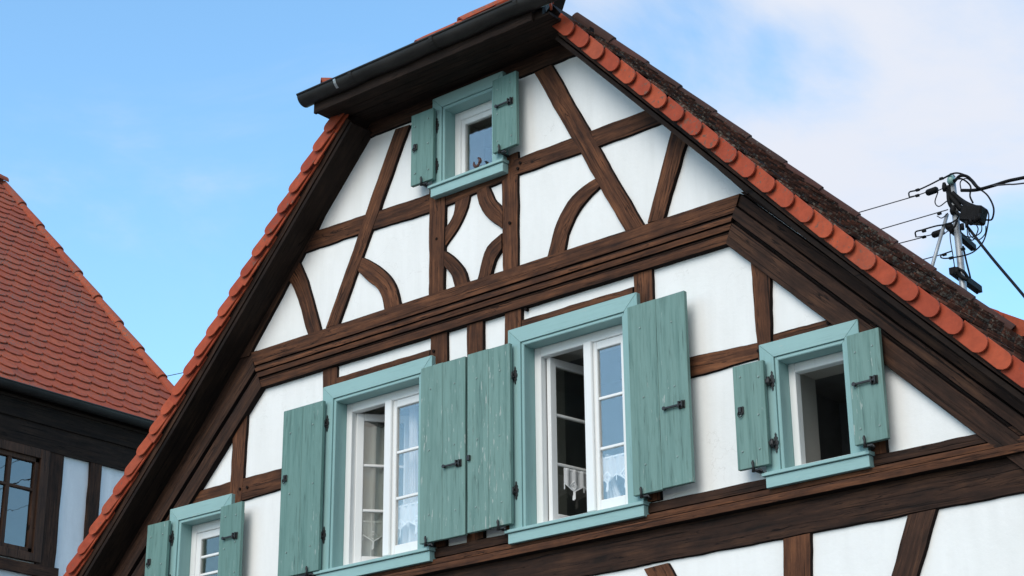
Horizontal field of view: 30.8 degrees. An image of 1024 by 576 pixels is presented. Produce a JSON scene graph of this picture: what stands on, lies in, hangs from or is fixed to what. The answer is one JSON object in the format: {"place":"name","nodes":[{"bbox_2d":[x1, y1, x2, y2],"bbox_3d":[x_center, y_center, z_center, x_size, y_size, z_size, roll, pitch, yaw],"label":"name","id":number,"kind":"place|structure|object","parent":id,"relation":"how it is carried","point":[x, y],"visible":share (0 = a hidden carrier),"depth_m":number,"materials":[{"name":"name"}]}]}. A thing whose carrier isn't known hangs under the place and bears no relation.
{"place":"outdoors","nodes":[
{"label":"outdoors","id":0,"kind":"place"},
{"bbox_2d":[0,174,173,575],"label":"half timbered house","id":1,"kind":"structure","parent":0,"point":[86,386],"depth_m":20.38,"materials":[{"name":"red tile"}]},
{"bbox_2d":[0,439,49,562],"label":"window","id":2,"kind":"structure","parent":1,"relation":"in","point":[24,469],"depth_m":19.35,"materials":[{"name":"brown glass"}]},
{"bbox_2d":[473,157,481,167],"bbox_3d":[-0.247,-0.860,13.245,0.079,0.153,0.026,-18,-27,37],"label":"ornament","id":3,"kind":"object","parent":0,"point":[479,162],"visible":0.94,"depth_m":13.24,"materials":[{"name":"metal"}]},
{"bbox_2d":[0,0,1023,385],"label":"sky","id":4,"kind":"structure","parent":0,"point":[157,142],"materials":[{"name":"blue"}]},
{"label":"ground","id":5,"kind":"structure","parent":0,"visible":0},
{"bbox_2d":[63,0,1023,575],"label":"half timbered house","id":6,"kind":"structure","parent":5,"relation":"on","point":[743,350],"depth_m":12.28,"materials":[{"name":"paint"}]},
{"bbox_2d":[168,493,234,575],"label":"window","id":7,"kind":"structure","parent":6,"relation":"in","point":[194,551],"depth_m":14.09,"materials":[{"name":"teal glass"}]},
{"bbox_2d":[313,355,435,575],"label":"window","id":8,"kind":"structure","parent":6,"relation":"in","point":[383,398],"depth_m":13.12,"materials":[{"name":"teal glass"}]},
{"bbox_2d":[362,520,399,548],"bbox_3d":[-0.908,1.753,13.152,0.306,0.207,0.016,3,-22,-9],"label":"lace curtain","id":9,"kind":"object","parent":6,"relation":"attached to","point":[377,530],"visible":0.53,"depth_m":13.15,"materials":[{"name":"white fabric"}]},
{"bbox_2d":[362,426,403,556],"bbox_3d":[-0.895,1.485,13.274,0.340,1.020,0.046,3,-22,-9],"label":"net curtain","id":10,"kind":"object","parent":6,"relation":"hanging from","point":[373,484],"visible":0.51,"depth_m":13.31,"materials":[{"name":"white fabric"}]},
{"bbox_2d":[398,502,417,535],"bbox_3d":[-0.711,1.596,12.799,0.306,0.227,0.016,-18,-27,37],"label":"lace curtain","id":11,"kind":"object","parent":6,"relation":"attached to","point":[407,513],"visible":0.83,"depth_m":12.82,"materials":[{"name":"white fabric"}]},
{"bbox_2d":[400,499,417,543],"bbox_3d":[-0.666,1.649,12.822,0.310,0.380,0.046,-18,-27,37],"label":"net curtain","id":12,"kind":"object","parent":6,"relation":"hanging from","point":[408,534],"visible":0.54,"depth_m":12.85,"materials":[{"name":"white fabric"}]},
{"bbox_2d":[408,404,417,502],"bbox_3d":[-0.689,1.162,13.073,0.090,0.710,0.045,-18,-27,37],"label":"net curtain","id":13,"kind":"object","parent":6,"relation":"hanging from","point":[413,456],"visible":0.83,"depth_m":13.06,"materials":[{"name":"white fabric"}]},
{"bbox_2d":[427,71,508,199],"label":"window","id":14,"kind":"structure","parent":6,"relation":"in","point":[464,115],"depth_m":13.41,"materials":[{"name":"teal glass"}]},
{"bbox_2d":[564,468,586,499],"bbox_3d":[0.463,1.298,12.128,0.326,0.207,0.016,17,-27,-37],"label":"lace curtain","id":15,"kind":"object","parent":6,"relation":"attached to","point":[574,481],"visible":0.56,"depth_m":12.10,"materials":[{"name":"white fabric"}]},
{"bbox_2d":[505,292,651,544],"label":"window","id":16,"kind":"structure","parent":6,"relation":"in","point":[572,408],"depth_m":12.13,"materials":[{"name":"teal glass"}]},
{"bbox_2d":[605,454,621,498],"bbox_3d":[0.664,1.226,11.783,0.150,0.380,0.047,-18,-27,37],"label":"net curtain","id":17,"kind":"object","parent":6,"relation":"hanging from","point":[613,491],"visible":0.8,"depth_m":11.78,"materials":[{"name":"white fabric"}]},
{"bbox_2d":[603,453,624,491],"bbox_3d":[0.656,1.162,11.732,0.291,0.227,0.016,-18,-27,37],"label":"lace curtain","id":18,"kind":"object","parent":6,"relation":"attached to","point":[613,465],"visible":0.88,"depth_m":11.75,"materials":[{"name":"white fabric"}]},
{"bbox_2d":[759,319,874,488],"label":"window","id":19,"kind":"structure","parent":6,"relation":"in","point":[810,414],"depth_m":10.91,"materials":[{"name":"teal wood"}]},
{"bbox_2d":[991,308,1023,336],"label":"wing","id":20,"kind":"structure","parent":5,"relation":"on","point":[1019,324],"depth_m":11.99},
{"bbox_2d":[908,172,994,293],"bbox_3d":[3.315,0.105,13.858,0.542,2.024,0.726,-1,-22,2],"label":"utility mast","id":21,"kind":"object","parent":20,"relation":"on","point":[970,214],"visible":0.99,"depth_m":13.93,"materials":[{"name":"metal"}]},
{"bbox_2d":[859,196,914,212],"bbox_3d":[-0.167,0.278,17.160,8.992,0.383,0.008,-20,-28,40],"label":"overhead wire","id":22,"kind":"object","parent":21,"relation":"attached to","point":[886,204],"visible":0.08,"depth_m":14.40,"materials":[{"name":"black metal"}]},
{"bbox_2d":[881,209,947,228],"bbox_3d":[0.004,0.445,16.911,8.997,0.263,0.008,-19,-28,39],"label":"overhead wire","id":23,"kind":"object","parent":21,"relation":"attached to","point":[914,219],"visible":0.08,"depth_m":14.20,"materials":[{"name":"black metal"}]},
{"bbox_2d":[960,176,1023,191],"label":"service cable","id":24,"kind":"object","parent":21,"relation":"attached to","point":[992,186],"visible":1,"depth_m":13.81,"materials":[{"name":"rubber"}]},
{"bbox_2d":[967,227,1023,297],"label":"service cable","id":25,"kind":"object","parent":21,"relation":"attached to","point":[1013,283],"visible":1,"depth_m":13.34,"materials":[{"name":"rubber"}]},
{"bbox_2d":[993,182,1023,185],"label":"service cable","id":26,"kind":"object","parent":21,"relation":"attached to","point":[1008,184],"visible":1,"depth_m":13.68,"materials":[{"name":"rubber"}]}
]}

